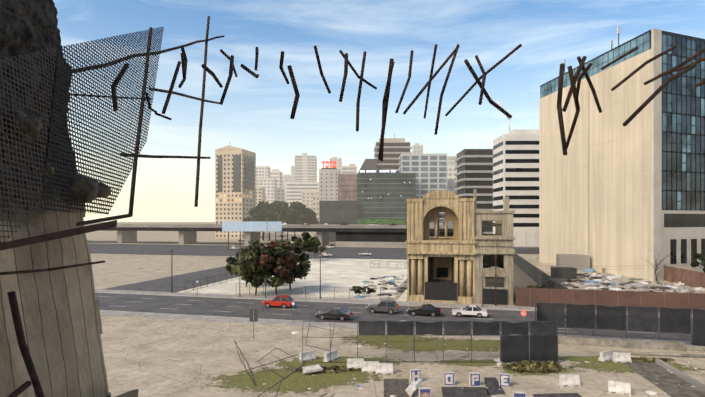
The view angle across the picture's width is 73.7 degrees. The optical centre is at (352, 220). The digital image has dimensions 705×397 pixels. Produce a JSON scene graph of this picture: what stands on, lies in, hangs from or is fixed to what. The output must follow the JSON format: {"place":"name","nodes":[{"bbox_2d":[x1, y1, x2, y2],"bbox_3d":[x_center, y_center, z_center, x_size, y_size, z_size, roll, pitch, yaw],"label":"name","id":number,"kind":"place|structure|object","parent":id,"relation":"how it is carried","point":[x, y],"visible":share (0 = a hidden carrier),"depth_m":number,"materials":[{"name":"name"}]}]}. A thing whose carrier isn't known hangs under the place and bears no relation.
{"place":"outdoors","nodes":[
{"label":"outdoors","id":0,"kind":"place"},
{"bbox_2d":[294,153,316,181],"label":"tower","id":1,"kind":"structure","parent":0,"point":[305,166],"depth_m":759.85,"materials":[{"name":"beige concrete"}]},
{"bbox_2d":[53,0,704,221],"label":"sky","id":2,"kind":"structure","parent":0,"point":[254,115],"materials":[{"name":"blue"}]},
{"bbox_2d":[358,219,406,223],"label":"hedge","id":3,"kind":"object","parent":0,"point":[383,221],"visible":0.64,"depth_m":280.03,"materials":[{"name":"green plant"}]},
{"bbox_2d":[95,293,692,340],"bbox_3d":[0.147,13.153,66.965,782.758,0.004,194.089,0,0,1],"label":"road","id":4,"kind":"structure","parent":0,"point":[233,307],"depth_m":67.97,"materials":[{"name":"grey asphalt"}]},
{"bbox_2d":[262,295,294,308],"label":"red car","id":5,"kind":"object","parent":4,"relation":"on","point":[284,301],"visible":0.98,"depth_m":70.56,"materials":[{"name":"paint"}]},
{"bbox_2d":[316,307,352,320],"bbox_3d":[-2.449,12.420,62.728,4.682,1.470,2.120,0,0,14],"label":"black car","id":6,"kind":"object","parent":4,"relation":"on","point":[341,313],"visible":0.9,"depth_m":61.96,"materials":[{"name":"paint"}]},
{"bbox_2d":[366,300,398,313],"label":"grey car","id":7,"kind":"object","parent":4,"relation":"on","point":[390,306],"visible":1,"depth_m":66.28,"materials":[{"name":"paint"}]},
{"bbox_2d":[407,304,441,316],"bbox_3d":[9.966,12.420,65.361,4.682,1.470,2.120,0,0,14],"label":"black car","id":8,"kind":"object","parent":4,"relation":"on","point":[432,310],"visible":1,"depth_m":64.60,"materials":[{"name":"paint"}]},
{"bbox_2d":[452,305,486,317],"bbox_3d":[16.049,12.420,64.485,4.682,1.470,2.120,0,0,14],"label":"white car","id":9,"kind":"object","parent":4,"relation":"on","point":[473,310],"visible":1,"depth_m":63.73,"materials":[{"name":"paint"}]},
{"bbox_2d":[86,222,704,396],"bbox_3d":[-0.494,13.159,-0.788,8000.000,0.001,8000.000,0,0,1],"label":"ground","id":10,"kind":"structure","parent":0,"point":[149,357],"depth_m":46.51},
{"bbox_2d":[215,145,255,237],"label":"building","id":11,"kind":"structure","parent":10,"relation":"on","point":[235,183],"depth_m":348.08,"materials":[{"name":"beige concrete"}]},
{"bbox_2d":[88,244,406,301],"bbox_3d":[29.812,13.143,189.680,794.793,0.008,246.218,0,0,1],"label":"lot","id":12,"kind":"structure","parent":10,"relation":"on","point":[346,273],"depth_m":114.46,"materials":[{"name":"grey concrete"},{"name":"gravel"}]},
{"bbox_2d":[226,250,247,286],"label":"tree","id":13,"kind":"object","parent":12,"relation":"on","point":[230,258],"visible":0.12,"depth_m":91.50,"materials":[{"name":"green plant"}]},
{"bbox_2d":[225,239,274,294],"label":"tree","id":14,"kind":"object","parent":12,"relation":"on","point":[248,261],"visible":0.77,"depth_m":81.80,"materials":[{"name":"green plant"}]},
{"bbox_2d":[222,221,281,250],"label":"billboard","id":15,"kind":"object","parent":12,"relation":"on","point":[252,226],"visible":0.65,"depth_m":204.48},
{"bbox_2d":[253,240,297,294],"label":"tree","id":16,"kind":"object","parent":12,"relation":"on","point":[278,251],"visible":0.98,"depth_m":81.57,"materials":[{"name":"green plant"}]},
{"bbox_2d":[272,240,310,290],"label":"tree","id":17,"kind":"object","parent":12,"relation":"on","point":[301,270],"visible":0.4,"depth_m":87.67,"materials":[{"name":"green plant"}]},
{"bbox_2d":[185,261,406,300],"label":"lot railing","id":18,"kind":"object","parent":12,"relation":"on","point":[297,287],"visible":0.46,"depth_m":81.95,"materials":[{"name":"grey metal"}]},
{"bbox_2d":[291,232,317,252],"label":"tree","id":19,"kind":"object","parent":12,"relation":"on","point":[309,245],"visible":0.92,"depth_m":150.21,"materials":[{"name":"green plant"}]},
{"bbox_2d":[306,236,325,257],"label":"tree","id":20,"kind":"object","parent":12,"relation":"on","point":[321,248],"visible":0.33,"depth_m":159.35,"materials":[{"name":"green plant"}]},
{"bbox_2d":[319,252,332,256],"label":"street car","id":21,"kind":"object","parent":12,"relation":"on","point":[327,254],"visible":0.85,"depth_m":170.69,"materials":[{"name":"paint"}]},
{"bbox_2d":[352,286,365,294],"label":"shrub","id":22,"kind":"object","parent":12,"relation":"on","point":[359,290],"visible":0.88,"depth_m":80.24,"materials":[{"name":"green plant"}]},
{"bbox_2d":[359,251,371,255],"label":"street car","id":23,"kind":"object","parent":12,"relation":"on","point":[366,253],"visible":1,"depth_m":176.15,"materials":[{"name":"paint"}]},
{"bbox_2d":[366,288,375,295],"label":"shrub","id":24,"kind":"object","parent":12,"relation":"on","point":[369,291],"visible":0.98,"depth_m":81.00,"materials":[{"name":"green plant"}]},
{"bbox_2d":[347,275,406,299],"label":"rubble pile","id":25,"kind":"object","parent":12,"relation":"on","point":[385,296],"visible":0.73,"depth_m":91.20,"materials":[{"name":"grey concrete"}]},
{"bbox_2d":[242,206,273,220],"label":"tree","id":26,"kind":"object","parent":10,"relation":"on","point":[261,213],"visible":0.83,"depth_m":294.78,"materials":[{"name":"green plant"}]},
{"bbox_2d":[256,187,264,234],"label":"building","id":27,"kind":"structure","parent":10,"relation":"on","point":[260,193],"depth_m":420.10,"materials":[{"name":"beige concrete"}]},
{"bbox_2d":[256,166,270,177],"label":"building","id":28,"kind":"structure","parent":10,"relation":"on","point":[263,171],"depth_m":560.35,"materials":[{"name":"beige concrete"}]},
{"bbox_2d":[256,178,276,203],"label":"building","id":29,"kind":"structure","parent":10,"relation":"on","point":[269,185],"depth_m":520.20,"materials":[{"name":"grey concrete"}]},
{"bbox_2d":[84,224,452,246],"bbox_3d":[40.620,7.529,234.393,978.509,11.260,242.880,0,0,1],"label":"flyover","id":30,"kind":"object","parent":10,"relation":"on","point":[369,235],"visible":0.29,"depth_m":239.38,"materials":[{"name":"concrete"}]},
{"bbox_2d":[255,201,281,240],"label":"tree","id":31,"kind":"object","parent":10,"relation":"on","point":[275,207],"visible":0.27,"depth_m":300.98,"materials":[{"name":"green plant"}]},
{"bbox_2d":[271,169,282,187],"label":"building","id":32,"kind":"structure","parent":10,"relation":"on","point":[277,174],"depth_m":698.29,"materials":[{"name":"grey concrete"}]},
{"bbox_2d":[269,200,288,239],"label":"tree","id":33,"kind":"object","parent":10,"relation":"on","point":[283,203],"visible":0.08,"depth_m":310.05,"materials":[{"name":"green plant"}]},
{"bbox_2d":[277,188,284,201],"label":"building","id":34,"kind":"structure","parent":10,"relation":"on","point":[280,194],"depth_m":540.08,"materials":[{"name":"grey concrete"}]},
{"bbox_2d":[273,206,301,240],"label":"tree","id":35,"kind":"object","parent":10,"relation":"on","point":[288,218],"visible":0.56,"depth_m":291.95,"materials":[{"name":"green plant"}]},
{"bbox_2d":[283,174,294,187],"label":"building","id":36,"kind":"structure","parent":10,"relation":"on","point":[287,178],"depth_m":800.39,"materials":[{"name":"grey concrete"}]},
{"bbox_2d":[291,166,294,175],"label":"building","id":37,"kind":"structure","parent":10,"relation":"on","point":[292,171],"depth_m":950.91,"materials":[{"name":"beige concrete"}]},
{"bbox_2d":[274,201,313,235],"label":"tree","id":38,"kind":"object","parent":10,"relation":"on","point":[301,210],"visible":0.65,"depth_m":294.11,"materials":[{"name":"green plant"}]},
{"bbox_2d":[234,300,357,396],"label":"bare frames","id":39,"kind":"structure","parent":10,"relation":"on","point":[253,315],"depth_m":43.48,"materials":[{"name":"grey metal"}]},
{"bbox_2d":[187,362,406,395],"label":"grass patch","id":40,"kind":"object","parent":10,"relation":"on","point":[295,382],"visible":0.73,"depth_m":38.63,"materials":[{"name":"green plant"}]},
{"bbox_2d":[285,182,318,233],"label":"building","id":41,"kind":"structure","parent":10,"relation":"on","point":[293,191],"depth_m":469.78,"materials":[{"name":"grey concrete"}]},
{"bbox_2d":[302,191,318,234],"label":"building","id":42,"kind":"structure","parent":10,"relation":"on","point":[307,199],"depth_m":429.63,"materials":[{"name":"beige concrete"}]},
{"bbox_2d":[302,212,318,240],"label":"tree","id":43,"kind":"object","parent":10,"relation":"on","point":[311,219],"visible":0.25,"depth_m":304.08,"materials":[{"name":"green plant"}]},
{"bbox_2d":[313,192,318,236],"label":"building","id":44,"kind":"structure","parent":10,"relation":"on","point":[316,203],"depth_m":379.53,"materials":[{"name":"beige concrete"}]},
{"bbox_2d":[319,161,339,200],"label":"building","id":45,"kind":"structure","parent":10,"relation":"on","point":[328,183],"depth_m":299.39,"materials":[{"name":"grey concrete"}]},
{"bbox_2d":[330,157,341,173],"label":"building","id":46,"kind":"structure","parent":10,"relation":"on","point":[338,163],"depth_m":899.53,"materials":[{"name":"beige concrete"}]},
{"bbox_2d":[319,201,357,241],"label":"building","id":47,"kind":"structure","parent":10,"relation":"on","point":[337,212],"depth_m":283.25,"materials":[{"name":"grey concrete"}]},
{"bbox_2d":[338,174,356,200],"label":"building","id":48,"kind":"structure","parent":10,"relation":"on","point":[347,187],"depth_m":291.19,"materials":[{"name":"pink concrete"}]},
{"bbox_2d":[342,164,356,173],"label":"building","id":49,"kind":"structure","parent":10,"relation":"on","point":[351,169],"depth_m":619.26,"materials":[{"name":"beige concrete"}]},
{"bbox_2d":[275,354,436,372],"bbox_3d":[-1.009,13.143,43.066,17.952,0.001,6.778,0,0,1],"label":"grass patch","id":50,"kind":"object","parent":10,"relation":"on","point":[296,363],"visible":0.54,"depth_m":43.51,"materials":[{"name":"green plant"}]},
{"bbox_2d":[299,350,315,361],"bbox_3d":[-4.250,12.739,44.260,1.500,0.840,0.612,0,0,-34],"label":"barrier","id":51,"kind":"object","parent":50,"relation":"on","point":[309,355],"visible":0.83,"depth_m":44.10,"materials":[{"name":"white concrete"}]},
{"bbox_2d":[303,364,322,373],"bbox_3d":[-3.421,12.828,40.383,1.500,0.612,0.840,0,-7,-28],"label":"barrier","id":52,"kind":"object","parent":50,"relation":"on","point":[311,369],"visible":0.85,"depth_m":40.27,"materials":[{"name":"white concrete"}]},
{"bbox_2d":[323,350,337,361],"bbox_3d":[-2.035,12.739,44.237,0.612,0.840,1.500,0,0,39],"label":"barrier","id":53,"kind":"object","parent":50,"relation":"on","point":[334,355],"visible":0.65,"depth_m":43.96,"materials":[{"name":"white concrete"}]},
{"bbox_2d":[347,358,363,368],"bbox_3d":[0.245,12.739,41.873,1.500,0.840,0.612,0,0,-2],"label":"barrier","id":54,"kind":"object","parent":50,"relation":"on","point":[355,363],"visible":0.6,"depth_m":41.73,"materials":[{"name":"white concrete"}]},
{"bbox_2d":[362,361,378,371],"bbox_3d":[1.554,12.739,41.023,1.500,0.840,0.612,0,0,1],"label":"barrier","id":55,"kind":"object","parent":50,"relation":"on","point":[368,366],"visible":0.81,"depth_m":40.89,"materials":[{"name":"white concrete"}]},
{"bbox_2d":[376,363,392,373],"bbox_3d":[2.741,12.739,40.524,1.500,0.840,0.612,0,0,3],"label":"barrier","id":56,"kind":"object","parent":50,"relation":"on","point":[384,368],"visible":1,"depth_m":40.37,"materials":[{"name":"white concrete"}]},
{"bbox_2d":[358,159,376,172],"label":"building roof","id":57,"kind":"structure","parent":10,"relation":"on","point":[369,164],"depth_m":329.10,"materials":[{"name":"grey concrete"}]},
{"bbox_2d":[357,170,415,218],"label":"office building","id":58,"kind":"structure","parent":10,"relation":"on","point":[383,195],"depth_m":286.95,"materials":[{"name":"grey glass"}]},
{"bbox_2d":[374,133,411,172],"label":"building","id":59,"kind":"structure","parent":10,"relation":"on","point":[394,149],"depth_m":343.86,"materials":[{"name":"grey concrete"}]},
{"bbox_2d":[95,289,692,344],"bbox_3d":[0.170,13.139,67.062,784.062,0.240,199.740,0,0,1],"label":"pavements","id":60,"kind":"structure","parent":10,"relation":"on","point":[298,323],"depth_m":66.53,"materials":[{"name":"grey concrete"}]},
{"bbox_2d":[336,335,454,344],"bbox_3d":[4.012,13.143,52.314,15.742,0.001,5.375,0,0,1],"label":"grass patch","id":61,"kind":"object","parent":10,"relation":"on","point":[381,338],"visible":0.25,"depth_m":52.36,"materials":[{"name":"green plant"}]},
{"bbox_2d":[91,243,704,321],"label":"poles","id":62,"kind":"object","parent":10,"relation":"on","point":[523,313],"visible":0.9,"depth_m":73.58,"materials":[{"name":"grey metal"}]},
{"bbox_2d":[405,379,422,396],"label":"concrete block","id":63,"kind":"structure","parent":10,"relation":"on","point":[411,388],"depth_m":35.27,"materials":[{"name":"white concrete"}]},
{"bbox_2d":[410,369,420,381],"bbox_3d":[5.145,12.678,38.416,0.820,0.980,0.348,0,-3,-9],"label":"letter sign","id":64,"kind":"object","parent":10,"relation":"on","point":[415,374],"visible":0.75,"depth_m":38.26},
{"bbox_2d":[332,335,499,355],"bbox_3d":[9.612,13.147,49.774,29.530,0.001,8.370,0,0,1],"label":"grass patch","id":65,"kind":"object","parent":10,"relation":"on","point":[463,344],"visible":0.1,"depth_m":49.45,"materials":[{"name":"green plant"}]},
{"bbox_2d":[412,143,422,153],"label":"building","id":66,"kind":"structure","parent":10,"relation":"on","point":[417,148],"depth_m":698.24,"materials":[{"name":"beige concrete"}]},
{"bbox_2d":[399,153,446,224],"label":"office building","id":67,"kind":"structure","parent":10,"relation":"on","point":[430,170],"depth_m":303.70,"materials":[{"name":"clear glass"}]},
{"bbox_2d":[419,387,430,396],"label":"sign","id":68,"kind":"object","parent":10,"relation":"on","point":[424,391],"visible":1,"depth_m":34.01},
{"bbox_2d":[444,372,454,385],"bbox_3d":[7.744,12.692,37.721,0.820,0.980,0.348,0,-7,5],"label":"letter sign","id":69,"kind":"object","parent":10,"relation":"on","point":[448,378],"visible":1,"depth_m":37.56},
{"bbox_2d":[447,163,456,180],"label":"building","id":70,"kind":"structure","parent":10,"relation":"on","point":[451,171],"depth_m":418.31,"materials":[{"name":"beige concrete"}]},
{"bbox_2d":[447,179,456,224],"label":"building","id":71,"kind":"structure","parent":10,"relation":"on","point":[451,185],"depth_m":328.51,"materials":[{"name":"grey concrete"}]},
{"bbox_2d":[447,154,456,165],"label":"building","id":72,"kind":"structure","parent":10,"relation":"on","point":[451,159],"depth_m":597.93,"materials":[{"name":"beige concrete"}]},
{"bbox_2d":[357,320,557,362],"bbox_3d":[9.715,11.214,44.244,18.521,3.909,1.666,0,0,1],"label":"fence","id":73,"kind":"object","parent":10,"relation":"on","point":[493,328],"visible":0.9,"depth_m":43.43,"materials":[{"name":"fabric"}]},
{"bbox_2d":[501,335,556,361],"bbox_3d":[16.296,11.829,43.358,5.172,2.460,0.001,0,0,1],"label":"fence","id":74,"kind":"object","parent":73,"relation":"attached to","point":[514,348],"visible":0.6,"depth_m":43.36,"materials":[{"name":"fabric"}]},
{"bbox_2d":[421,358,511,366],"bbox_3d":[12.216,13.139,43.389,12.671,0.001,3.254,0,0,1],"label":"grass patch","id":75,"kind":"object","parent":10,"relation":"on","point":[486,362],"visible":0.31,"depth_m":43.50,"materials":[{"name":"green plant"}]},
{"bbox_2d":[455,149,492,233],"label":"office building","id":76,"kind":"structure","parent":10,"relation":"on","point":[474,167],"depth_m":213.54,"materials":[{"name":"white concrete"}]},
{"bbox_2d":[469,372,479,385],"bbox_3d":[9.748,12.674,37.520,0.820,0.980,0.348,0,-2,-2],"label":"letter sign","id":77,"kind":"object","parent":10,"relation":"on","point":[474,378],"visible":1,"depth_m":37.35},
{"bbox_2d":[251,332,704,396],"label":"lot stones","id":78,"kind":"object","parent":10,"relation":"on","point":[498,362],"visible":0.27,"depth_m":41.45,"materials":[{"name":"grey stone"}]},
{"bbox_2d":[384,377,581,396],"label":"slabs","id":79,"kind":"structure","parent":10,"relation":"on","point":[397,387],"depth_m":36.30,"materials":[{"name":"grey concrete"}]},
{"bbox_2d":[293,285,675,373],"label":"weeds","id":80,"kind":"object","parent":10,"relation":"on","point":[545,367],"visible":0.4,"depth_m":41.41,"materials":[{"name":"green plant"}]},
{"bbox_2d":[499,373,509,386],"bbox_3d":[12.085,12.688,37.389,0.820,0.980,0.348,0,-6,12],"label":"letter sign","id":81,"kind":"object","parent":10,"relation":"on","point":[504,379],"visible":0.96,"depth_m":37.23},
{"bbox_2d":[493,101,538,253],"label":"white office","id":82,"kind":"structure","parent":10,"relation":"on","point":[516,166],"depth_m":163.59,"materials":[{"name":"white concrete"}]},
{"bbox_2d":[513,391,525,396],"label":"sign","id":83,"kind":"object","parent":10,"relation":"on","point":[518,394],"visible":1,"depth_m":33.18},
{"bbox_2d":[485,364,584,375],"bbox_3d":[16.481,13.147,41.837,10.571,0.001,5.793,0,0,1],"label":"grass patch","id":84,"kind":"object","parent":10,"relation":"on","point":[525,373],"visible":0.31,"depth_m":40.66,"materials":[{"name":"green plant"}]},
{"bbox_2d":[558,374,580,386],"bbox_3d":[17.320,12.739,37.538,1.500,0.840,0.612,0,0,1],"label":"barrier","id":85,"kind":"object","parent":10,"relation":"on","point":[569,380],"visible":1,"depth_m":37.40,"materials":[{"name":"white concrete"}]},
{"bbox_2d":[558,355,612,362],"bbox_3d":[21.840,13.139,44.531,10.814,0.001,3.206,0,0,1],"label":"grass patch","id":86,"kind":"object","parent":10,"relation":"on","point":[592,359],"visible":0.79,"depth_m":44.44,"materials":[{"name":"green plant"}]},
{"bbox_2d":[598,350,612,361],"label":"barrier","id":87,"kind":"object","parent":86,"relation":"on","point":[606,355],"visible":0.96,"depth_m":44.11,"materials":[{"name":"white concrete"}]},
{"bbox_2d":[612,352,631,362],"bbox_3d":[25.071,12.739,43.769,1.500,0.840,0.612,0,0,3],"label":"barrier","id":88,"kind":"object","parent":86,"relation":"on","point":[617,357],"visible":0.94,"depth_m":43.62,"materials":[{"name":"white concrete"}]},
{"bbox_2d":[513,254,704,312],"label":"lot","id":89,"kind":"structure","parent":10,"relation":"on","point":[678,288],"depth_m":72.85,"materials":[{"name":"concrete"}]},
{"bbox_2d":[640,251,669,281],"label":"bare tree","id":90,"kind":"object","parent":89,"relation":"on","point":[657,265],"visible":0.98,"depth_m":80.67,"materials":[{"name":"wood"}]},
{"bbox_2d":[690,253,704,272],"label":"tree","id":91,"kind":"object","parent":89,"relation":"on","point":[699,257],"visible":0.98,"depth_m":82.81,"materials":[{"name":"green plant"}]},
{"bbox_2d":[608,380,630,395],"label":"barrier","id":92,"kind":"object","parent":10,"relation":"on","point":[619,387],"visible":1,"depth_m":35.75,"materials":[{"name":"white concrete"}]},
{"bbox_2d":[536,302,704,344],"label":"fence","id":93,"kind":"object","parent":10,"relation":"on","point":[640,318],"visible":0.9,"depth_m":49.59,"materials":[{"name":"fabric"}]},
{"bbox_2d":[692,333,704,345],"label":"fence","id":94,"kind":"object","parent":93,"relation":"attached to","point":[698,339],"visible":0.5,"depth_m":47.98,"materials":[{"name":"fabric"}]},
{"bbox_2d":[539,26,704,279],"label":"office building","id":95,"kind":"structure","parent":10,"relation":"on","point":[616,196],"depth_m":87.76,"materials":[{"name":"stone"}]},
{"bbox_2d":[558,335,704,396],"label":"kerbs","id":96,"kind":"structure","parent":10,"relation":"on","point":[667,381],"depth_m":44.93,"materials":[{"name":"concrete"}]},
{"bbox_2d":[568,360,703,372],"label":"grass patch","id":97,"kind":"object","parent":10,"relation":"on","point":[613,366],"visible":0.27,"depth_m":42.33,"materials":[{"name":"green plant"}]},
{"bbox_2d":[406,189,515,304],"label":"facade","id":98,"kind":"structure","parent":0,"point":[455,282],"depth_m":75.18,"materials":[{"name":"beige stone"}]},
{"bbox_3d":[3.479,0.109,-3.379,20.000,4.900,6.900,0,0,1],"label":"shell","id":99,"kind":"object","parent":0,"visible":0},
{"bbox_2d":[0,0,110,396],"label":"concrete column","id":100,"kind":"structure","parent":99,"relation":"attached to","point":[59,310],"depth_m":2.37,"materials":[{"name":"grey concrete"}]},
{"bbox_2d":[0,16,704,396],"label":"rebar","id":101,"kind":"object","parent":100,"relation":"attached to","point":[84,188],"visible":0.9,"depth_m":2.20,"materials":[{"name":"brown metal"}]},
{"bbox_2d":[0,48,56,242],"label":"wire mesh","id":102,"kind":"object","parent":101,"relation":"attached to","point":[19,178],"visible":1,"depth_m":2.16,"materials":[{"name":"grey metal"}]},
{"bbox_2d":[42,27,163,213],"bbox_3d":[-1.571,-0.895,3.245,0.146,1.717,2.012,0,0,-3],"label":"wire mesh","id":103,"kind":"object","parent":101,"relation":"attached to","point":[158,32],"visible":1,"depth_m":2.89,"materials":[{"name":"grey metal"}]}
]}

